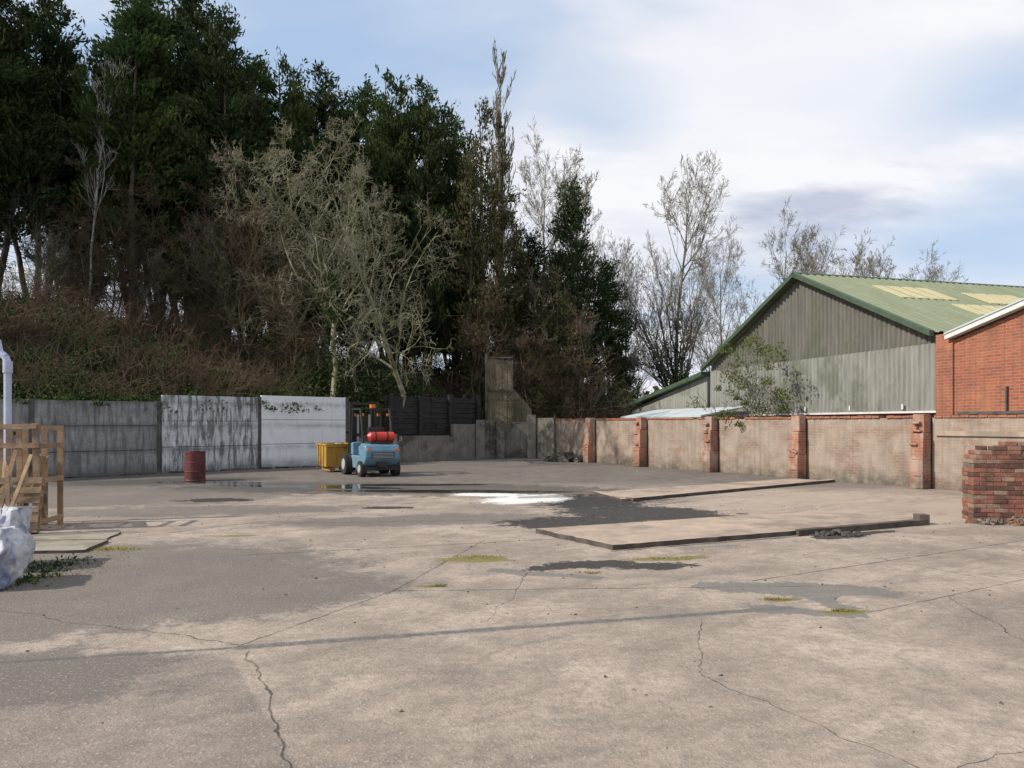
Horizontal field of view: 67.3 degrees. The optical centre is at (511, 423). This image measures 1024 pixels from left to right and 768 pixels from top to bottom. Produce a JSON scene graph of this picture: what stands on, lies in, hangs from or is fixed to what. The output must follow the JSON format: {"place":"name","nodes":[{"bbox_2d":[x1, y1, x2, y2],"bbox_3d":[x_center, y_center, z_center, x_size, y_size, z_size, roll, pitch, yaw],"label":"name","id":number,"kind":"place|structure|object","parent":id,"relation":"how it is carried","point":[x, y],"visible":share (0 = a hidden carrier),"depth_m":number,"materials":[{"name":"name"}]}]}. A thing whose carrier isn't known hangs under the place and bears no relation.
{"place":"outdoors","nodes":[
{"label":"outdoors","id":0,"kind":"place"},
{"bbox_2d":[0,306,456,440],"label":"embankment","id":1,"kind":"structure","parent":0,"point":[364,417],"depth_m":30.57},
{"bbox_2d":[0,5,40,201],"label":"conifer tree","id":2,"kind":"object","parent":1,"relation":"on","point":[10,75],"visible":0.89,"depth_m":34.21,"materials":[{"name":"green plant"}]},
{"bbox_2d":[0,0,88,294],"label":"conifer tree","id":3,"kind":"object","parent":1,"relation":"on","point":[18,139],"visible":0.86,"depth_m":36.68,"materials":[{"name":"green plant"}]},
{"bbox_2d":[0,147,89,302],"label":"sapling","id":4,"kind":"object","parent":1,"relation":"on","point":[40,219],"visible":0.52,"depth_m":36.91,"materials":[{"name":"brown plant"}]},
{"bbox_2d":[17,229,75,301],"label":"sapling","id":5,"kind":"object","parent":1,"relation":"on","point":[47,260],"visible":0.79,"depth_m":34.09,"materials":[{"name":"brown plant"}]},
{"bbox_2d":[1,0,95,296],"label":"conifer tree","id":6,"kind":"object","parent":1,"relation":"on","point":[59,57],"visible":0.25,"depth_m":42.38,"materials":[{"name":"green plant"}]},
{"bbox_2d":[10,239,107,308],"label":"sapling","id":7,"kind":"object","parent":1,"relation":"on","point":[68,253],"visible":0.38,"depth_m":37.26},
{"bbox_2d":[0,198,129,311],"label":"sapling","id":8,"kind":"object","parent":1,"relation":"on","point":[58,254],"visible":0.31,"depth_m":39.87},
{"bbox_2d":[19,51,117,305],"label":"conifer tree","id":9,"kind":"object","parent":1,"relation":"on","point":[80,68],"visible":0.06,"depth_m":48.10,"materials":[{"name":"green plant"}]},
{"bbox_2d":[12,218,131,313],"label":"sapling","id":10,"kind":"object","parent":1,"relation":"on","point":[94,256],"visible":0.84,"depth_m":34.20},
{"bbox_2d":[23,192,166,307],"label":"sapling","id":11,"kind":"object","parent":1,"relation":"on","point":[78,253],"visible":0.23,"depth_m":40.26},
{"bbox_2d":[70,50,131,305],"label":"birch tree","id":12,"kind":"object","parent":1,"relation":"on","point":[94,183],"visible":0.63,"depth_m":35.99,"materials":[{"name":"grey plant"}]},
{"bbox_2d":[25,152,182,313],"bbox_3d":[-19.725,-8.319,35.814,6.117,9.326,7.082,0,0,19],"label":"sapling","id":13,"kind":"object","parent":1,"relation":"on","point":[107,234],"visible":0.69,"depth_m":35.95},
{"bbox_2d":[34,161,207,318],"bbox_3d":[-18.101,-8.166,37.127,7.039,8.984,6.080,0,0,3],"label":"sapling","id":14,"kind":"object","parent":1,"relation":"on","point":[137,229],"visible":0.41,"depth_m":37.02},
{"bbox_2d":[68,223,173,316],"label":"sapling","id":15,"kind":"object","parent":1,"relation":"on","point":[126,274],"visible":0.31,"depth_m":37.15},
{"bbox_2d":[59,0,223,321],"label":"conifer tree","id":16,"kind":"object","parent":1,"relation":"on","point":[150,116],"visible":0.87,"depth_m":36.73,"materials":[{"name":"green plant"}]},
{"bbox_2d":[105,0,200,315],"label":"conifer tree","id":17,"kind":"object","parent":1,"relation":"on","point":[156,5],"depth_m":46.62,"materials":[{"name":"green plant"}]},
{"bbox_2d":[69,161,242,317],"bbox_3d":[-16.363,-7.792,36.652,8.129,8.767,7.021,0,0,-41],"label":"sapling","id":18,"kind":"object","parent":1,"relation":"on","point":[127,229],"visible":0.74,"depth_m":35.87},
{"bbox_2d":[129,244,186,318],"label":"sapling","id":19,"kind":"object","parent":1,"relation":"on","point":[147,290],"visible":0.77,"depth_m":35.68,"materials":[{"name":"brown plant"}]},
{"bbox_2d":[71,0,261,326],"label":"conifer tree","id":20,"kind":"object","parent":1,"relation":"on","point":[177,29],"visible":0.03,"depth_m":42.07,"materials":[{"name":"green plant"}]},
{"bbox_2d":[103,198,251,323],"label":"sapling","id":21,"kind":"object","parent":1,"relation":"on","point":[166,267],"visible":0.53,"depth_m":37.89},
{"bbox_2d":[142,238,213,320],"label":"sapling","id":22,"kind":"object","parent":1,"relation":"on","point":[175,268],"visible":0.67,"depth_m":36.81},
{"bbox_2d":[0,291,380,392],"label":"ivy undergrowth bank","id":23,"kind":"structure","parent":1,"relation":"on","point":[97,364],"depth_m":30.77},
{"bbox_2d":[169,209,244,346],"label":"sapling","id":24,"kind":"object","parent":1,"relation":"on","point":[205,273],"visible":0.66,"depth_m":36.39,"materials":[{"name":"brown plant"}]},
{"bbox_2d":[153,179,280,337],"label":"sapling","id":25,"kind":"object","parent":1,"relation":"on","point":[223,219],"visible":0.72,"depth_m":36.10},
{"bbox_2d":[151,1,296,336],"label":"conifer tree","id":26,"kind":"object","parent":1,"relation":"on","point":[227,79],"visible":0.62,"depth_m":37.90,"materials":[{"name":"green plant"}]},
{"bbox_2d":[159,183,311,359],"bbox_3d":[-11.538,-6.391,35.355,6.320,8.807,7.317,0,0,3],"label":"sapling","id":27,"kind":"object","parent":1,"relation":"on","point":[250,287],"visible":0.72,"depth_m":34.15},
{"bbox_2d":[194,54,278,341],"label":"conifer tree","id":28,"kind":"object","parent":1,"relation":"on","point":[246,329],"depth_m":46.91,"materials":[{"name":"green plant"}]},
{"bbox_2d":[173,148,310,348],"bbox_3d":[-13.092,-7.828,35.490,6.943,10.655,8.038,0,0,-2],"label":"sapling","id":29,"kind":"object","parent":1,"relation":"on","point":[233,214],"visible":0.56,"depth_m":36.09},
{"bbox_2d":[0,258,509,423],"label":"bramble thicket","id":30,"kind":"object","parent":1,"relation":"on","point":[184,322],"visible":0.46,"depth_m":30.02,"materials":[{"name":"plant"}]},
{"bbox_2d":[0,345,509,425],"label":"ivy undergrowth","id":31,"kind":"object","parent":1,"relation":"on","point":[144,398],"visible":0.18,"depth_m":27.86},
{"bbox_2d":[207,45,335,338],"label":"conifer tree","id":32,"kind":"object","parent":1,"relation":"on","point":[298,115],"visible":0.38,"depth_m":41.09,"materials":[{"name":"green plant"}]},
{"bbox_2d":[219,220,356,380],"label":"sapling","id":33,"kind":"object","parent":1,"relation":"on","point":[289,324],"visible":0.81,"depth_m":33.21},
{"bbox_2d":[248,300,341,381],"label":"sapling","id":34,"kind":"object","parent":1,"relation":"on","point":[271,337],"visible":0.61,"depth_m":33.91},
{"bbox_2d":[208,118,411,397],"bbox_3d":[-8.227,-6.320,32.295,8.032,13.021,5.924,0,0,-7],"label":"bare sycamore tree","id":35,"kind":"object","parent":1,"relation":"on","point":[334,323],"visible":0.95,"depth_m":32.10,"materials":[{"name":"grey plant"}]},
{"bbox_2d":[223,161,409,370],"bbox_3d":[-9.293,-6.876,36.038,8.090,10.574,5.817,0,0,-22],"label":"bare sycamore tree","id":36,"kind":"object","parent":1,"relation":"on","point":[329,258],"visible":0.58,"depth_m":35.61,"materials":[{"name":"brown plant"}]},
{"bbox_2d":[267,57,367,350],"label":"conifer tree","id":37,"kind":"object","parent":1,"relation":"on","point":[324,98],"visible":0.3,"depth_m":44.06,"materials":[{"name":"green plant"}]},
{"bbox_2d":[316,95,395,357],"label":"conifer tree","id":38,"kind":"object","parent":1,"relation":"on","point":[357,133],"visible":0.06,"depth_m":48.83,"materials":[{"name":"green plant"}]},
{"bbox_2d":[260,109,469,406],"bbox_3d":[-5.545,-6.010,32.601,7.588,12.171,10.554,0,0,-4],"label":"bare sycamore tree","id":39,"kind":"object","parent":1,"relation":"on","point":[385,344],"visible":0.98,"depth_m":31.25,"materials":[{"name":"grey plant"}]},
{"bbox_2d":[312,63,434,369],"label":"conifer tree","id":40,"kind":"object","parent":1,"relation":"on","point":[384,165],"visible":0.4,"depth_m":41.94,"materials":[{"name":"green plant"}]},
{"bbox_2d":[245,324,543,422],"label":"dark shrubs","id":41,"kind":"object","parent":1,"relation":"on","point":[381,380],"visible":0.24,"depth_m":37.08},
{"bbox_2d":[370,74,480,387],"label":"conifer tree","id":42,"kind":"object","parent":1,"relation":"on","point":[427,173],"visible":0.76,"depth_m":41.13,"materials":[{"name":"green plant"}]},
{"bbox_2d":[421,109,495,378],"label":"conifer tree","id":43,"kind":"object","parent":1,"relation":"on","point":[460,143],"visible":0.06,"depth_m":45.69,"materials":[{"name":"green plant"}]},
{"bbox_2d":[433,168,511,395],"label":"conifer tree","id":44,"kind":"object","parent":1,"relation":"on","point":[447,330],"visible":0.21,"depth_m":42.49,"materials":[{"name":"brown plant"}]},
{"bbox_2d":[415,275,543,419],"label":"sapling","id":45,"kind":"object","parent":1,"relation":"on","point":[482,369],"visible":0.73,"depth_m":39.21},
{"bbox_2d":[323,337,644,423],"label":"scrub thicket","id":46,"kind":"object","parent":1,"relation":"on","point":[439,384],"visible":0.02,"depth_m":40.74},
{"bbox_2d":[440,96,530,414],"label":"conifer tree","id":47,"kind":"object","parent":1,"relation":"on","point":[473,265],"visible":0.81,"depth_m":40.57,"materials":[{"name":"green plant"}]},
{"bbox_2d":[481,38,516,340],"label":"poplar tree","id":48,"kind":"object","parent":1,"relation":"on","point":[496,105],"visible":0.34,"depth_m":55.71,"materials":[{"name":"brown plant"}]},
{"bbox_2d":[470,324,565,421],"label":"sapling","id":49,"kind":"object","parent":1,"relation":"on","point":[532,371],"visible":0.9,"depth_m":39.21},
{"bbox_2d":[494,218,543,406],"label":"conifer tree","id":50,"kind":"object","parent":1,"relation":"on","point":[521,268],"visible":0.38,"depth_m":43.21,"materials":[{"name":"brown plant"}]},
{"bbox_2d":[500,330,553,416],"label":"sapling","id":51,"kind":"object","parent":1,"relation":"on","point":[523,376],"visible":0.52,"depth_m":40.55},
{"bbox_2d":[503,229,563,407],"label":"spruce tree","id":52,"kind":"object","parent":1,"relation":"on","point":[531,241],"visible":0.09,"depth_m":45.64,"materials":[{"name":"green plant"}]},
{"bbox_2d":[504,263,572,399],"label":"sapling","id":53,"kind":"object","parent":1,"relation":"on","point":[533,294],"visible":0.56,"depth_m":41.44,"materials":[{"name":"brown plant"}]},
{"bbox_2d":[509,330,585,418],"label":"sapling","id":54,"kind":"object","parent":1,"relation":"on","point":[543,359],"visible":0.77,"depth_m":40.09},
{"bbox_2d":[503,116,600,311],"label":"bare tree","id":55,"kind":"object","parent":1,"relation":"on","point":[536,205],"visible":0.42,"depth_m":50.76,"materials":[{"name":"grey plant"}]},
{"bbox_2d":[523,264,586,418],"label":"conifer tree","id":56,"kind":"object","parent":1,"relation":"on","point":[549,324],"visible":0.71,"depth_m":40.85,"materials":[{"name":"green plant"}]},
{"bbox_2d":[518,174,628,418],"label":"spruce tree","id":57,"kind":"object","parent":1,"relation":"on","point":[572,260],"visible":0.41,"depth_m":43.57,"materials":[{"name":"green plant"}]},
{"bbox_2d":[543,154,635,377],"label":"bare tree","id":58,"kind":"object","parent":1,"relation":"on","point":[589,180],"visible":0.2,"depth_m":56.97,"materials":[{"name":"grey plant"}]},
{"bbox_2d":[577,254,652,415],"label":"spruce tree","id":59,"kind":"object","parent":1,"relation":"on","point":[610,315],"visible":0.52,"depth_m":44.50,"materials":[{"name":"green plant"}]},
{"bbox_2d":[593,235,672,401],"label":"bare tree","id":60,"kind":"object","parent":1,"relation":"on","point":[627,302],"visible":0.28,"depth_m":58.73,"materials":[{"name":"grey plant"}]},
{"bbox_2d":[0,458,1023,767],"bbox_3d":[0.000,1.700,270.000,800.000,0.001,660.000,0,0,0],"label":"ground","id":61,"kind":"structure","parent":0,"point":[254,666],"depth_m":6.31,"materials":[{"name":"concrete"}]},
{"bbox_2d":[0,340,15,461],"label":"drainpipe","id":62,"kind":"object","parent":61,"relation":"on","point":[7,365],"visible":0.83,"depth_m":12.95,"materials":[{"name":"white metal"}]},
{"bbox_2d":[0,524,29,589],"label":"bulk bag","id":63,"kind":"object","parent":61,"relation":"on","point":[14,551],"visible":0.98,"depth_m":8.09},
{"bbox_2d":[0,450,33,502],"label":"loose planks","id":64,"kind":"object","parent":61,"relation":"on","point":[7,470],"visible":0.69,"depth_m":11.50,"materials":[{"name":"brown wood"}]},
{"bbox_2d":[0,496,38,568],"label":"bulk bag","id":65,"kind":"object","parent":61,"relation":"on","point":[14,511],"visible":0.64,"depth_m":9.12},
{"bbox_2d":[0,477,44,533],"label":"wooden pallet","id":66,"kind":"object","parent":61,"relation":"on","point":[36,499],"visible":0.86,"depth_m":11.72,"materials":[{"name":"brown wood"}]},
{"bbox_2d":[0,421,63,528],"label":"wooden crate","id":67,"kind":"object","parent":61,"relation":"on","point":[22,445],"visible":0.69,"depth_m":12.65,"materials":[{"name":"brown wood"}]},
{"bbox_2d":[7,551,109,589],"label":"dark weeds","id":68,"kind":"object","parent":61,"relation":"on","point":[55,565],"visible":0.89,"depth_m":8.94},
{"bbox_2d":[34,532,120,553],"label":"concrete base slab","id":69,"kind":"structure","parent":61,"relation":"on","point":[67,542],"depth_m":10.79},
{"bbox_2d":[0,399,160,477],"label":"concrete panel wall","id":70,"kind":"structure","parent":61,"relation":"on","point":[118,437],"depth_m":24.49,"materials":[{"name":"concrete"}]},
{"bbox_2d":[13,392,321,409],"bbox_3d":[-14.110,-0.713,23.959,1.197,0.518,18.676,0,0,43],"label":"wall top ivy","id":71,"kind":"object","parent":70,"relation":"on","point":[69,396],"depth_m":24.04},
{"bbox_2d":[66,465,319,477],"bbox_3d":[-14.258,1.668,23.176,0.322,0.105,21.435,0,0,44],"label":"wall base debris","id":72,"kind":"object","parent":61,"relation":"on","point":[153,473],"depth_m":26.27,"materials":[{"name":"concrete"}]},
{"bbox_2d":[184,451,205,481],"bbox_3d":[-9.350,1.265,22.700,0.606,0.870,0.606,0,0,0],"label":"oil drum","id":73,"kind":"object","parent":61,"relation":"on","point":[194,466],"visible":1,"depth_m":22.46,"materials":[{"name":"red metal"}]},
{"bbox_2d":[161,395,347,473],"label":"whitewashed panel wall","id":74,"kind":"structure","parent":61,"relation":"on","point":[255,434],"depth_m":28.19,"materials":[{"name":"grey concrete"}]},
{"bbox_2d":[315,442,347,471],"bbox_3d":[-6.246,1.184,27.299,1.110,0.972,1.450,0,0,-28],"label":"tipping skip","id":75,"kind":"object","parent":61,"relation":"on","point":[329,455],"visible":0.69,"depth_m":26.66,"materials":[{"name":"metal"}]},
{"bbox_2d":[340,402,400,476],"bbox_3d":[-4.828,0.492,25.692,1.544,2.413,3.313,0,0,-28],"label":"forklift truck","id":76,"kind":"object","parent":61,"relation":"on","point":[378,450],"visible":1,"depth_m":24.65,"materials":[{"name":"blue paint"}]},
{"bbox_2d":[384,394,480,439],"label":"sleeper retaining wall","id":77,"kind":"structure","parent":61,"relation":"on","point":[402,425],"depth_m":35.29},
{"bbox_2d":[356,415,556,461],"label":"block boundary wall","id":78,"kind":"structure","parent":61,"relation":"on","point":[532,437],"depth_m":36.49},
{"bbox_2d":[3,478,1010,611],"bbox_3d":[-2.965,1.687,13.644,23.267,0.057,12.357,0,0,32],"label":"moss and weeds","id":79,"kind":"object","parent":61,"relation":"on","point":[592,572],"visible":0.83,"depth_m":8.71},
{"bbox_2d":[485,354,531,425],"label":"derelict boarded wall","id":80,"kind":"structure","parent":61,"relation":"on","point":[491,411],"depth_m":39.00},
{"bbox_2d":[26,497,1023,748],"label":"scattered stones","id":81,"kind":"object","parent":61,"relation":"on","point":[544,567],"visible":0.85,"depth_m":8.58,"materials":[{"name":"stone"}]},
{"bbox_2d":[522,348,598,418],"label":"sapling","id":82,"kind":"object","parent":61,"relation":"on","point":[565,405],"visible":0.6,"depth_m":40.04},
{"bbox_2d":[543,451,582,462],"bbox_3d":[2.465,1.611,33.976,2.179,0.759,1.585,0,0,24],"label":"rubble pile","id":83,"kind":"object","parent":61,"relation":"on","point":[567,457],"visible":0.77,"depth_m":33.65,"materials":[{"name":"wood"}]},
{"bbox_2d":[509,302,642,418],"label":"sapling","id":84,"kind":"object","parent":61,"relation":"on","point":[588,364],"visible":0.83,"depth_m":39.88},
{"bbox_2d":[540,311,627,417],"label":"sapling","id":85,"kind":"object","parent":61,"relation":"on","point":[585,334],"visible":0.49,"depth_m":41.29,"materials":[{"name":"brown plant"}]},
{"bbox_2d":[583,418,594,462],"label":"buttress","id":86,"kind":"structure","parent":61,"relation":"on","point":[589,446],"depth_m":32.99,"materials":[{"name":"brick"}]},
{"bbox_2d":[534,386,657,418],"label":"hedge","id":87,"kind":"object","parent":61,"relation":"on","point":[599,412],"depth_m":40.20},
{"bbox_2d":[607,336,658,417],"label":"sapling","id":88,"kind":"object","parent":61,"relation":"on","point":[633,374],"visible":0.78,"depth_m":42.71,"materials":[{"name":"brown plant"}]},
{"bbox_2d":[633,417,646,466],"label":"buttress","id":89,"kind":"structure","parent":61,"relation":"on","point":[640,453],"depth_m":29.95,"materials":[{"name":"brick"}]},
{"bbox_2d":[611,149,733,387],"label":"bare tree","id":90,"kind":"object","parent":61,"relation":"on","point":[673,376],"visible":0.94,"depth_m":46.45,"materials":[{"name":"grey plant"}]},
{"bbox_2d":[702,417,717,472],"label":"buttress","id":91,"kind":"structure","parent":61,"relation":"on","point":[710,460],"depth_m":26.59,"materials":[{"name":"brick"}]},
{"bbox_2d":[592,478,834,501],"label":"concrete slab","id":92,"kind":"structure","parent":61,"relation":"on","point":[633,495],"depth_m":19.34,"materials":[{"name":"concrete"}]},
{"bbox_2d":[681,214,759,373],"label":"bare tree","id":93,"kind":"object","parent":61,"relation":"on","point":[701,359],"visible":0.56,"depth_m":56.57,"materials":[{"name":"grey plant"}]},
{"bbox_2d":[536,512,929,549],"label":"raised concrete slab","id":94,"kind":"structure","parent":61,"relation":"on","point":[623,536],"depth_m":11.91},
{"bbox_2d":[686,330,794,426],"bbox_3d":[8.000,-0.519,27.138,3.622,5.404,3.502,0,0,18],"label":"flowering shrub","id":95,"kind":"object","parent":61,"relation":"on","point":[739,386],"visible":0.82,"depth_m":26.72,"materials":[{"name":"green plant"}]},
{"bbox_2d":[736,195,830,314],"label":"bare tree","id":96,"kind":"object","parent":61,"relation":"on","point":[807,264],"visible":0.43,"depth_m":54.21,"materials":[{"name":"grey plant"}]},
{"bbox_2d":[554,415,1023,455],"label":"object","id":97,"kind":"object","parent":61,"relation":"on","point":[979,433],"visible":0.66,"depth_m":19.00,"materials":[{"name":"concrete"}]},
{"bbox_2d":[556,417,1023,490],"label":"brick bays","id":98,"kind":"object","parent":61,"relation":"on","point":[877,451],"visible":0.81,"depth_m":23.17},
{"bbox_2d":[595,418,932,488],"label":"brick pillars","id":99,"kind":"structure","parent":98,"relation":"on","point":[931,425],"depth_m":23.41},
{"bbox_2d":[553,414,1023,419],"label":"coping bricks","id":100,"kind":"object","parent":98,"relation":"on","point":[935,416],"visible":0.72,"depth_m":22.31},
{"bbox_2d":[787,416,806,478],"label":"buttress","id":101,"kind":"structure","parent":61,"relation":"on","point":[797,462],"depth_m":23.34,"materials":[{"name":"brick"}]},
{"bbox_2d":[787,224,847,273],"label":"bare tree","id":102,"kind":"object","parent":61,"relation":"on","point":[822,252],"visible":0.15,"depth_m":60.58,"materials":[{"name":"grey plant"}]},
{"bbox_2d":[823,230,884,276],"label":"bare tree","id":103,"kind":"object","parent":61,"relation":"on","point":[870,267],"visible":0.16,"depth_m":66.43,"materials":[{"name":"grey plant"}]},
{"bbox_2d":[842,235,903,278],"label":"bare tree","id":104,"kind":"object","parent":61,"relation":"on","point":[880,271],"visible":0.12,"depth_m":71.27,"materials":[{"name":"grey plant"}]},
{"bbox_2d":[909,414,930,488],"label":"buttress","id":105,"kind":"structure","parent":61,"relation":"on","point":[920,467],"depth_m":19.88,"materials":[{"name":"brick"}]},
{"bbox_2d":[900,240,968,281],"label":"bare tree","id":106,"kind":"object","parent":61,"relation":"on","point":[934,275],"visible":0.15,"depth_m":72.74,"materials":[{"name":"grey plant"}]},
{"bbox_2d":[936,298,1023,417],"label":"brick workshop","id":107,"kind":"structure","parent":61,"relation":"on","point":[979,365],"depth_m":19.52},
{"bbox_2d":[965,516,1023,525],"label":"brick debris","id":108,"kind":"object","parent":61,"relation":"on","point":[1013,521],"visible":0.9,"depth_m":12.92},
{"bbox_2d":[0,0,1023,397],"label":"sky","id":109,"kind":"structure","parent":0,"point":[903,119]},
{"bbox_2d":[620,272,1023,418],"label":"corrugated warehouse","id":110,"kind":"structure","parent":0,"point":[859,345],"depth_m":25.66,"materials":[{"name":"corrugated metal"},{"name":"green painted metal"},{"name":"translucent plastic"}]},
{"bbox_2d":[962,441,1023,519],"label":"ruined brick wall","id":111,"kind":"structure","parent":0,"point":[993,481],"depth_m":13.31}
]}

